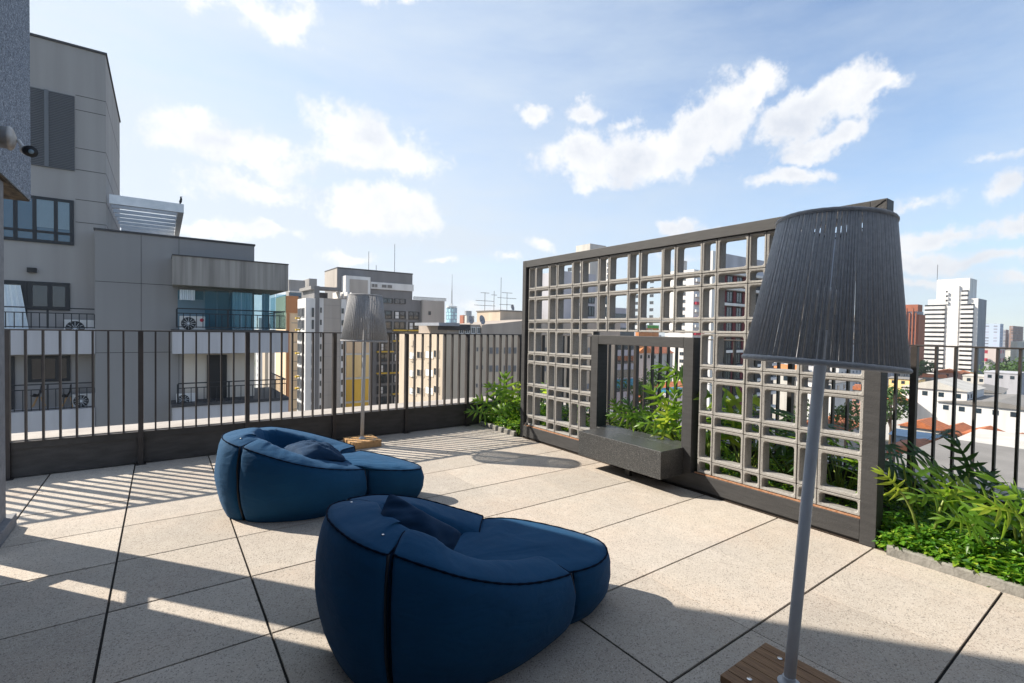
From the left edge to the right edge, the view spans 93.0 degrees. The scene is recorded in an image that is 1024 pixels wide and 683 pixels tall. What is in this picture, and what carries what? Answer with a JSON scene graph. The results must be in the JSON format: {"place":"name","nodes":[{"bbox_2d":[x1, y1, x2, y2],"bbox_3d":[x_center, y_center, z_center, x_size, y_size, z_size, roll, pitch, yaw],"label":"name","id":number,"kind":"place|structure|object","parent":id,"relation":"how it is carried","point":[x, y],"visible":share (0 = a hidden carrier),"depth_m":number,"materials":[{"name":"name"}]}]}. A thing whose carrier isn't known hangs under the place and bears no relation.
{"place":"outdoors","nodes":[
{"label":"outdoors","id":0,"kind":"place"},
{"bbox_2d":[3,33,288,433],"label":"apartment building","id":1,"kind":"structure","parent":0,"point":[72,251],"depth_m":21.80,"materials":[{"name":"grey"}]},
{"bbox_2d":[11,356,14,409],"bbox_3d":[-21.507,1.792,20.285,1.043,2.334,0.060,0,2,-36],"label":"balcony door","id":2,"kind":"structure","parent":1,"relation":"in","point":[12,357],"depth_m":20.54,"materials":[{"name":"black"}]},
{"bbox_2d":[4,280,26,316],"bbox_3d":[-21.294,-1.505,20.321,1.433,2.152,0.060,0,2,-36],"label":"balcony door","id":3,"kind":"structure","parent":1,"relation":"in","point":[23,284],"depth_m":20.64,"materials":[{"name":"black"}]},
{"bbox_2d":[30,385,45,406],"bbox_3d":[-20.207,2.302,20.725,0.420,0.988,0.600,0,2,-36],"label":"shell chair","id":4,"kind":"object","parent":1,"relation":"on","point":[36,396],"visible":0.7,"depth_m":20.65,"materials":[{"name":"black"}]},
{"bbox_2d":[3,195,73,245],"bbox_3d":[-20.612,-5.249,20.678,2.918,1.976,0.060,0,2,-36],"label":"window","id":5,"kind":"structure","parent":1,"relation":"in","point":[41,219],"depth_m":20.89,"materials":[{"name":"blue"}]},
{"bbox_2d":[27,281,69,310],"bbox_3d":[-20.146,-1.972,21.132,1.358,1.218,0.060,0,2,-36],"label":"window","id":6,"kind":"structure","parent":1,"relation":"in","point":[39,294],"depth_m":21.09,"materials":[{"name":"black"}]},
{"bbox_2d":[28,356,70,381],"bbox_3d":[-20.199,1.189,21.207,1.358,1.130,0.060,0,2,-36],"label":"window","id":7,"kind":"structure","parent":1,"relation":"in","point":[34,362],"depth_m":21.19,"materials":[{"name":"black"}]},
{"bbox_2d":[64,320,94,329],"bbox_3d":[-19.109,-0.586,21.523,1.100,0.748,0.321,0,2,-36],"label":"air conditioner","id":8,"kind":"object","parent":1,"relation":"attached to","point":[75,323],"visible":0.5,"depth_m":21.39,"materials":[{"name":"white"}]},
{"bbox_2d":[72,393,91,406],"bbox_3d":[-19.038,2.630,21.690,0.900,0.612,0.321,0,2,-36],"label":"air conditioner","id":9,"kind":"object","parent":1,"relation":"on","point":[83,399],"visible":0.59,"depth_m":21.53,"materials":[{"name":"white"}]},
{"bbox_2d":[109,194,183,235],"bbox_3d":[-19.957,-6.694,26.750,2.847,0.425,8.900,0,2,-36],"label":"roof pergola","id":10,"kind":"object","parent":1,"relation":"attached to","point":[134,204],"visible":0.98,"depth_m":24.98,"materials":[{"name":"metal"}]},
{"bbox_2d":[176,393,194,401],"bbox_3d":[-15.278,2.711,22.801,0.800,0.544,0.321,0,2,-36],"label":"air conditioner","id":11,"kind":"object","parent":1,"relation":"on","point":[187,397],"visible":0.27,"depth_m":22.72,"materials":[{"name":"white"}]},
{"bbox_2d":[179,316,204,329],"bbox_3d":[-14.877,-0.840,22.617,1.000,0.680,0.321,0,2,-36],"label":"air conditioner","id":12,"kind":"object","parent":1,"relation":"on","point":[190,321],"visible":0.88,"depth_m":22.49,"materials":[{"name":"white"}]},
{"bbox_2d":[207,355,226,398],"bbox_3d":[-14.555,1.853,23.956,0.842,2.397,0.078,0,2,-36],"label":"balcony door","id":13,"kind":"structure","parent":1,"relation":"in","point":[214,359],"depth_m":23.92,"materials":[{"name":"black"}]},
{"bbox_2d":[256,318,261,387],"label":"skyline block","id":14,"kind":"structure","parent":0,"point":[259,323],"depth_m":231.31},
{"bbox_2d":[262,325,269,386],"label":"skyline block","id":15,"kind":"structure","parent":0,"point":[264,365],"depth_m":219.28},
{"bbox_2d":[268,353,274,386],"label":"skyline block","id":16,"kind":"structure","parent":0,"point":[273,362],"depth_m":207.19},
{"bbox_2d":[276,296,297,411],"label":"apartment tower","id":17,"kind":"structure","parent":0,"point":[288,305],"depth_m":161.80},
{"bbox_2d":[286,278,316,298],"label":"apartment tower","id":18,"kind":"structure","parent":0,"point":[294,286],"depth_m":191.92,"materials":[{"name":"white concrete"}]},
{"bbox_2d":[295,286,351,410],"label":"apartment tower","id":19,"kind":"structure","parent":0,"point":[318,311],"depth_m":126.20,"materials":[{"name":"white"}]},
{"bbox_2d":[325,252,445,406],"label":"apartment tower","id":20,"kind":"structure","parent":0,"point":[404,312],"depth_m":140.89,"materials":[{"name":"grey"}]},
{"bbox_2d":[394,298,405,303],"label":"window","id":21,"kind":"structure","parent":20,"relation":"in","point":[396,301],"depth_m":143.26,"materials":[{"name":"black"}]},
{"bbox_2d":[446,290,456,322],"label":"glass tower","id":22,"kind":"structure","parent":0,"point":[451,313],"depth_m":1258.56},
{"bbox_2d":[17,456,1001,682],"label":"joint","id":23,"kind":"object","parent":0,"point":[287,680],"depth_m":2.72,"materials":[{"name":"black"}]},
{"bbox_2d":[0,424,1023,682],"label":"pavement","id":24,"kind":"structure","parent":0,"point":[696,578],"depth_m":3.01,"materials":[{"name":"concrete"}]},
{"bbox_2d":[0,180,16,546],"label":"corner column","id":25,"kind":"structure","parent":24,"relation":"on","point":[8,523],"depth_m":3.63,"materials":[{"name":"concrete"}]},
{"bbox_2d":[4,329,521,480],"bbox_3d":[-2.913,0.635,6.462,7.622,1.525,0.107,0,2,-36],"label":"railing","id":26,"kind":"object","parent":24,"relation":"on","point":[43,455],"visible":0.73,"depth_m":5.98,"materials":[{"name":"metal"}]},
{"bbox_2d":[214,426,423,521],"bbox_3d":[-1.803,1.123,4.543,1.680,0.685,1.167,0,2,-36],"label":"bean bag lounger","id":27,"kind":"object","parent":24,"relation":"on","point":[262,474],"visible":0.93,"depth_m":3.99,"materials":[{"name":"blue"}]},
{"bbox_2d":[285,440,345,461],"bbox_3d":[-1.770,1.006,4.371,0.415,0.222,0.402,0,2,-45],"label":"cushion","id":28,"kind":"object","parent":27,"relation":"on","point":[314,449],"visible":0.69,"depth_m":4.27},
{"bbox_2d":[340,294,387,448],"bbox_3d":[-2.004,0.387,6.585,0.621,2.042,0.621,0,2,-36],"label":"floor lamp","id":29,"kind":"object","parent":24,"relation":"on","point":[364,313],"visible":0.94,"depth_m":6.40,"materials":[{"name":"grey fabric"}]},
{"bbox_2d":[315,494,610,682],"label":"bean bag lounger","id":30,"kind":"object","parent":24,"relation":"on","point":[487,600],"visible":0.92,"depth_m":2.15,"materials":[{"name":"blue"}]},
{"bbox_2d":[380,494,460,549],"bbox_3d":[-0.496,1.002,2.397,0.502,0.461,0.264,1,1,-9],"label":"cushion","id":31,"kind":"object","parent":30,"relation":"on","point":[406,514],"visible":0.27,"depth_m":2.41,"materials":[{"name":"fabric"}]},
{"bbox_2d":[479,421,516,435],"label":"planter curb","id":32,"kind":"structure","parent":24,"relation":"on","point":[500,429],"depth_m":7.65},
{"bbox_2d":[578,425,682,479],"bbox_3d":[1.343,1.281,5.456,0.590,0.425,1.233,0,2,-36],"label":"granite bench","id":33,"kind":"object","parent":24,"relation":"on","point":[629,451],"visible":0.88,"depth_m":5.18,"materials":[{"name":"stone"}]},
{"bbox_2d":[520,198,893,547],"bbox_3d":[1.510,0.183,5.487,0.172,2.625,4.478,0,2,-36],"label":"block screen","id":34,"kind":"object","parent":24,"relation":"on","point":[862,523],"visible":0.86,"depth_m":4.87,"materials":[{"name":"black"}]},
{"bbox_2d":[720,206,912,682],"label":"floor lamp","id":35,"kind":"object","parent":24,"relation":"on","point":[867,257],"visible":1,"depth_m":1.93,"materials":[{"name":"grey fabric"}]},
{"bbox_2d":[886,545,1023,598],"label":"planter curb","id":36,"kind":"structure","parent":24,"relation":"on","point":[1016,589],"depth_m":3.24,"materials":[{"name":"concrete"}]},
{"bbox_2d":[30,0,1023,339],"label":"sky","id":37,"kind":"structure","parent":0,"point":[469,142],"materials":[{"name":"blue"}]},
{"bbox_2d":[254,336,888,459],"bbox_3d":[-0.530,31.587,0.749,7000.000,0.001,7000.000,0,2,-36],"label":"ground","id":38,"kind":"structure","parent":0,"point":[886,441],"depth_m":311.25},
{"bbox_2d":[399,310,619,409],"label":"apartment block","id":39,"kind":"structure","parent":38,"relation":"on","point":[503,321],"depth_m":102.44,"materials":[{"name":"beige"}]},
{"bbox_2d":[542,271,606,318],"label":"apartment block","id":40,"kind":"structure","parent":38,"relation":"on","point":[567,302],"depth_m":125.37,"materials":[{"name":"white"}]},
{"bbox_2d":[588,306,594,315],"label":"window","id":41,"kind":"structure","parent":40,"relation":"in","point":[591,309],"depth_m":126.00,"materials":[{"name":"black"}]},
{"bbox_2d":[568,243,605,317],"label":"apartment tower","id":42,"kind":"structure","parent":38,"relation":"on","point":[593,267],"depth_m":192.54,"materials":[{"name":"white concrete"}]},
{"bbox_2d":[617,378,657,411],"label":"tree","id":43,"kind":"object","parent":38,"relation":"on","point":[640,398],"visible":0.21,"depth_m":120.08,"materials":[{"name":"green plant"}]},
{"bbox_2d":[639,346,650,383],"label":"shop","id":44,"kind":"structure","parent":38,"relation":"on","point":[641,351],"depth_m":185.81,"materials":[{"name":"beige concrete"}]},
{"bbox_2d":[635,325,658,336],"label":"warehouse","id":45,"kind":"structure","parent":38,"relation":"on","point":[653,327],"depth_m":305.68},
{"bbox_2d":[630,369,669,415],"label":"tree","id":46,"kind":"object","parent":38,"relation":"on","point":[648,373],"visible":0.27,"depth_m":109.97,"materials":[{"name":"green plant"}]},
{"bbox_2d":[648,346,673,381],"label":"shop","id":47,"kind":"structure","parent":38,"relation":"on","point":[656,354],"depth_m":206.94,"materials":[{"name":"brick"}]},
{"bbox_2d":[648,381,682,406],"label":"house","id":48,"kind":"structure","parent":38,"relation":"on","point":[671,384],"depth_m":165.53,"materials":[{"name":"ceramic"}]},
{"bbox_2d":[654,387,681,422],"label":"house","id":49,"kind":"structure","parent":38,"relation":"on","point":[670,397],"depth_m":147.29,"materials":[{"name":"blue"}]},
{"bbox_2d":[635,261,703,380],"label":"apartment tower","id":50,"kind":"structure","parent":38,"relation":"on","point":[691,299],"depth_m":213.48,"materials":[{"name":"white concrete"}]},
{"bbox_2d":[772,364,796,434],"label":"shop","id":51,"kind":"structure","parent":38,"relation":"on","point":[783,397],"depth_m":145.19,"materials":[{"name":"white concrete"}]},
{"bbox_2d":[781,340,861,384],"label":"apartment block","id":52,"kind":"structure","parent":38,"relation":"on","point":[838,370],"depth_m":271.39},
{"bbox_2d":[806,415,859,449],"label":"house","id":53,"kind":"structure","parent":38,"relation":"on","point":[841,443],"depth_m":106.58,"materials":[{"name":"ceramic"}]},
{"bbox_2d":[829,400,859,431],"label":"tree","id":54,"kind":"object","parent":38,"relation":"on","point":[839,411],"visible":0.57,"depth_m":104.09,"materials":[{"name":"green plant"}]},
{"bbox_2d":[886,397,908,439],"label":"house","id":55,"kind":"structure","parent":38,"relation":"on","point":[903,420],"depth_m":146.58,"materials":[{"name":"concrete"}]},
{"bbox_2d":[886,386,908,443],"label":"tree","id":56,"kind":"object","parent":38,"relation":"on","point":[902,400],"visible":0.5,"depth_m":124.29,"materials":[{"name":"green plant"}]},
{"bbox_2d":[886,438,930,459],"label":"house","id":57,"kind":"structure","parent":38,"relation":"on","point":[922,442],"depth_m":89.87,"materials":[{"name":"tile"}]},
{"bbox_2d":[906,304,924,377],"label":"office tower","id":58,"kind":"structure","parent":38,"relation":"on","point":[915,323],"depth_m":312.37,"materials":[{"name":"brick"}]},
{"bbox_2d":[889,428,947,443],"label":"house","id":59,"kind":"structure","parent":38,"relation":"on","point":[901,434],"depth_m":97.77,"materials":[{"name":"blue paint"}]},
{"bbox_2d":[898,417,950,434],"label":"house","id":60,"kind":"structure","parent":38,"relation":"on","point":[924,425],"depth_m":109.52,"materials":[{"name":"tile"}]},
{"bbox_2d":[919,359,933,375],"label":"tree","id":61,"kind":"object","parent":38,"relation":"on","point":[922,367],"visible":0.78,"depth_m":289.37,"materials":[{"name":"green plant"}]},
{"bbox_2d":[922,373,947,378],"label":"house","id":62,"kind":"structure","parent":38,"relation":"on","point":[926,376],"depth_m":282.79,"materials":[{"name":"ceramic"}]},
{"bbox_2d":[902,377,984,419],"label":"warehouse","id":63,"kind":"structure","parent":38,"relation":"on","point":[944,393],"depth_m":144.87,"materials":[{"name":"white concrete"}]},
{"bbox_2d":[927,429,961,442],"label":"palm tree","id":64,"kind":"object","parent":38,"relation":"on","point":[947,431],"visible":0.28,"depth_m":87.77,"materials":[{"name":"green plant"}]},
{"bbox_2d":[887,438,1023,487],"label":"building","id":65,"kind":"structure","parent":38,"relation":"on","point":[1005,461],"depth_m":43.95,"materials":[{"name":"white concrete"}]},
{"bbox_2d":[941,422,971,436],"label":"house","id":66,"kind":"structure","parent":38,"relation":"on","point":[962,427],"depth_m":111.86,"materials":[{"name":"tile"}]},
{"bbox_2d":[962,374,983,383],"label":"building","id":67,"kind":"structure","parent":38,"relation":"on","point":[968,378],"depth_m":213.72,"materials":[{"name":"paint"}]},
{"bbox_2d":[937,394,1023,432],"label":"warehouse","id":68,"kind":"structure","parent":38,"relation":"on","point":[1007,404],"depth_m":133.71,"materials":[{"name":"paint"}]},
{"bbox_2d":[962,425,1004,434],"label":"house","id":69,"kind":"structure","parent":38,"relation":"on","point":[990,427],"depth_m":108.66,"materials":[{"name":"tile"}]},
{"bbox_2d":[958,429,1023,448],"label":"building","id":70,"kind":"structure","parent":38,"relation":"on","point":[1006,439],"depth_m":58.97,"materials":[{"name":"white concrete"}]},
{"bbox_2d":[977,384,1007,393],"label":"warehouse","id":71,"kind":"structure","parent":38,"relation":"on","point":[988,388],"depth_m":181.47,"materials":[{"name":"grey concrete"}]},
{"bbox_2d":[984,348,1004,367],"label":"apartment block","id":72,"kind":"structure","parent":38,"relation":"on","point":[990,354],"depth_m":424.35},
{"bbox_2d":[970,361,1023,373],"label":"tree","id":73,"kind":"object","parent":38,"relation":"on","point":[989,368],"visible":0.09,"depth_m":262.02,"materials":[{"name":"green plant"}]},
{"bbox_2d":[982,356,1023,373],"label":"tree","id":74,"kind":"object","parent":38,"relation":"on","point":[1014,367],"visible":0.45,"depth_m":247.54,"materials":[{"name":"green plant"}]},
{"bbox_2d":[984,370,1023,394],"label":"building","id":75,"kind":"structure","parent":38,"relation":"on","point":[1008,379],"depth_m":199.95,"materials":[{"name":"paint"}]},
{"bbox_2d":[1009,326,1022,346],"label":"apartment tower","id":76,"kind":"structure","parent":38,"relation":"on","point":[1015,333],"depth_m":629.67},
{"bbox_2d":[1010,341,1023,363],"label":"apartment block","id":77,"kind":"structure","parent":38,"relation":"on","point":[1014,353],"depth_m":331.95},
{"bbox_2d":[615,308,633,409],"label":"office block","id":78,"kind":"structure","parent":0,"point":[620,312],"depth_m":153.07,"materials":[{"name":"red glass"}]},
{"bbox_2d":[617,369,632,377],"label":"ribbon window","id":79,"kind":"structure","parent":78,"relation":"in","point":[618,371],"depth_m":153.42,"materials":[{"name":"grey glass"}]},
{"bbox_2d":[617,356,633,363],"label":"ribbon window","id":80,"kind":"structure","parent":78,"relation":"in","point":[619,357],"depth_m":153.47,"materials":[{"name":"grey glass"}]},
{"bbox_2d":[620,328,633,335],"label":"ribbon window","id":81,"kind":"structure","parent":78,"relation":"in","point":[621,333],"depth_m":153.16,"materials":[{"name":"grey glass"}]},
{"bbox_2d":[704,251,776,427],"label":"apartment tower","id":82,"kind":"structure","parent":0,"point":[734,302],"depth_m":99.56,"materials":[{"name":"white"}]},
{"bbox_2d":[726,306,731,316],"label":"window","id":83,"kind":"structure","parent":82,"relation":"in","point":[728,309],"depth_m":98.81,"materials":[{"name":"black"}]},
{"bbox_2d":[726,291,732,302],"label":"window","id":84,"kind":"structure","parent":82,"relation":"in","point":[729,293],"depth_m":98.86,"materials":[{"name":"black"}]},
{"bbox_2d":[736,292,741,302],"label":"window","id":85,"kind":"structure","parent":82,"relation":"in","point":[738,294],"depth_m":100.88,"materials":[{"name":"black"}]},
{"bbox_2d":[736,307,741,316],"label":"window","id":86,"kind":"structure","parent":82,"relation":"in","point":[738,309],"depth_m":101.01,"materials":[{"name":"black"}]},
{"bbox_2d":[492,421,994,574],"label":"planter soil","id":87,"kind":"structure","parent":0,"point":[827,496],"depth_m":4.75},
{"bbox_2d":[464,388,520,425],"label":"philodendron","id":88,"kind":"object","parent":87,"relation":"on","point":[494,403],"visible":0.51,"depth_m":7.92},
{"bbox_2d":[483,371,546,412],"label":"philodendron","id":89,"kind":"object","parent":87,"relation":"on","point":[504,391],"visible":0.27,"depth_m":7.91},
{"bbox_2d":[540,405,610,429],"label":"philodendron","id":90,"kind":"object","parent":87,"relation":"on","point":[544,408],"visible":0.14,"depth_m":7.11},
{"bbox_2d":[567,405,627,430],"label":"philodendron","id":91,"kind":"object","parent":87,"relation":"on","point":[618,420],"visible":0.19,"depth_m":6.79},
{"bbox_2d":[587,412,657,431],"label":"philodendron","id":92,"kind":"object","parent":87,"relation":"on","point":[613,423],"visible":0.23,"depth_m":6.43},
{"bbox_2d":[605,397,681,435],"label":"philodendron","id":93,"kind":"object","parent":87,"relation":"on","point":[631,417],"visible":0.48,"depth_m":5.83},
{"bbox_2d":[634,382,732,457],"bbox_3d":[2.008,0.965,5.579,1.057,0.964,0.976,2,2,26],"label":"philodendron","id":94,"kind":"object","parent":87,"relation":"on","point":[661,422],"visible":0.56,"depth_m":5.40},
{"bbox_2d":[650,360,754,468],"bbox_3d":[2.198,0.822,5.455,1.199,1.259,1.150,0,2,-36],"label":"philodendron","id":95,"kind":"object","parent":87,"relation":"on","point":[679,374],"visible":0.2,"depth_m":5.33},
{"bbox_2d":[706,406,794,477],"bbox_3d":[2.537,1.067,5.139,1.210,0.795,1.117,0,2,-36],"label":"philodendron","id":96,"kind":"object","parent":87,"relation":"on","point":[732,438],"visible":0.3,"depth_m":4.96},
{"bbox_2d":[481,399,1023,586],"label":"ground cover","id":97,"kind":"object","parent":87,"relation":"on","point":[1003,559],"visible":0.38,"depth_m":3.51,"materials":[{"name":"plant"}]},
{"bbox_2d":[774,424,921,504],"bbox_3d":[2.944,1.104,4.269,1.145,0.779,1.146,2,1,23],"label":"philodendron","id":98,"kind":"object","parent":97,"relation":"on","point":[788,458],"visible":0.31,"depth_m":4.29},
{"bbox_2d":[871,441,1011,532],"bbox_3d":[3.182,1.166,3.706,0.954,0.691,0.827,1,1,17],"label":"philodendron","id":99,"kind":"object","parent":97,"relation":"on","point":[898,492],"visible":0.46,"depth_m":3.79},
{"bbox_2d":[891,434,1023,515],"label":"philodendron","id":100,"kind":"object","parent":97,"relation":"on","point":[967,467],"visible":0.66,"depth_m":3.81,"materials":[{"name":"plant"}]},
{"bbox_2d":[898,465,1020,553],"bbox_3d":[3.432,1.228,3.486,1.158,0.586,0.491,1,1,-7],"label":"philodendron","id":101,"kind":"object","parent":97,"relation":"on","point":[946,493],"visible":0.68,"depth_m":3.50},
{"bbox_2d":[929,498,1020,545],"bbox_3d":[3.498,1.317,3.133,0.864,0.430,1.095,0,2,-36],"label":"philodendron","id":102,"kind":"object","parent":97,"relation":"on","point":[975,524],"visible":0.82,"depth_m":3.25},
{"bbox_2d":[952,469,1023,544],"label":"philodendron","id":103,"kind":"object","parent":97,"relation":"on","point":[1016,494],"visible":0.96,"depth_m":3.19,"materials":[{"name":"plant"}]},
{"bbox_2d":[694,386,859,490],"bbox_3d":[2.648,0.970,4.688,1.565,1.018,1.104,1,1,-11],"label":"philodendron","id":104,"kind":"object","parent":87,"relation":"on","point":[733,401],"visible":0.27,"depth_m":4.84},
{"bbox_2d":[795,378,852,419],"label":"house","id":105,"kind":"structure","parent":0,"point":[840,385],"depth_m":135.32,"materials":[{"name":"white concrete"}]},
{"bbox_2d":[888,376,924,392],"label":"house","id":106,"kind":"structure","parent":0,"point":[902,381],"depth_m":207.81,"materials":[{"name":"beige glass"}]},
{"bbox_2d":[938,369,963,379],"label":"house","id":107,"kind":"structure","parent":0,"point":[948,373],"depth_m":285.07,"materials":[{"name":"ceramic"}]},
{"bbox_2d":[924,265,986,373],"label":"office tower","id":108,"kind":"structure","parent":0,"point":[955,312],"depth_m":336.44,"materials":[{"name":"white concrete"}]},
{"bbox_2d":[985,324,1003,346],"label":"apartment tower","id":109,"kind":"structure","parent":0,"point":[993,335],"depth_m":565.25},
{"bbox_2d":[1003,330,1008,349],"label":"apartment tower","id":110,"kind":"structure","parent":0,"point":[1005,337],"depth_m":641.83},
{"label":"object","id":111,"kind":"object","parent":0,"visible":0},
{"bbox_2d":[11,395,1023,506],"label":"parapet","id":112,"kind":"structure","parent":111,"relation":"on","point":[17,437],"depth_m":6.05,"materials":[{"name":"concrete"}]},
{"bbox_2d":[540,335,1023,517],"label":"railing","id":113,"kind":"object","parent":112,"relation":"on","point":[913,398],"visible":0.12,"depth_m":4.63,"materials":[{"name":"metal"}]},
{"bbox_3d":[4.980,-1.782,-1.283,8.420,7.010,0.600,0,2,-36],"label":"rear facade","id":114,"kind":"object","parent":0,"visible":0},
{"bbox_2d":[0,0,30,201],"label":"granite volume","id":115,"kind":"structure","parent":114,"relation":"attached to","point":[15,170],"depth_m":3.83,"materials":[{"name":"stone"}]},
{"bbox_2d":[0,126,37,156],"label":"security camera","id":116,"kind":"object","parent":115,"relation":"attached to","point":[8,140],"visible":1,"depth_m":3.31,"materials":[{"name":"white"}]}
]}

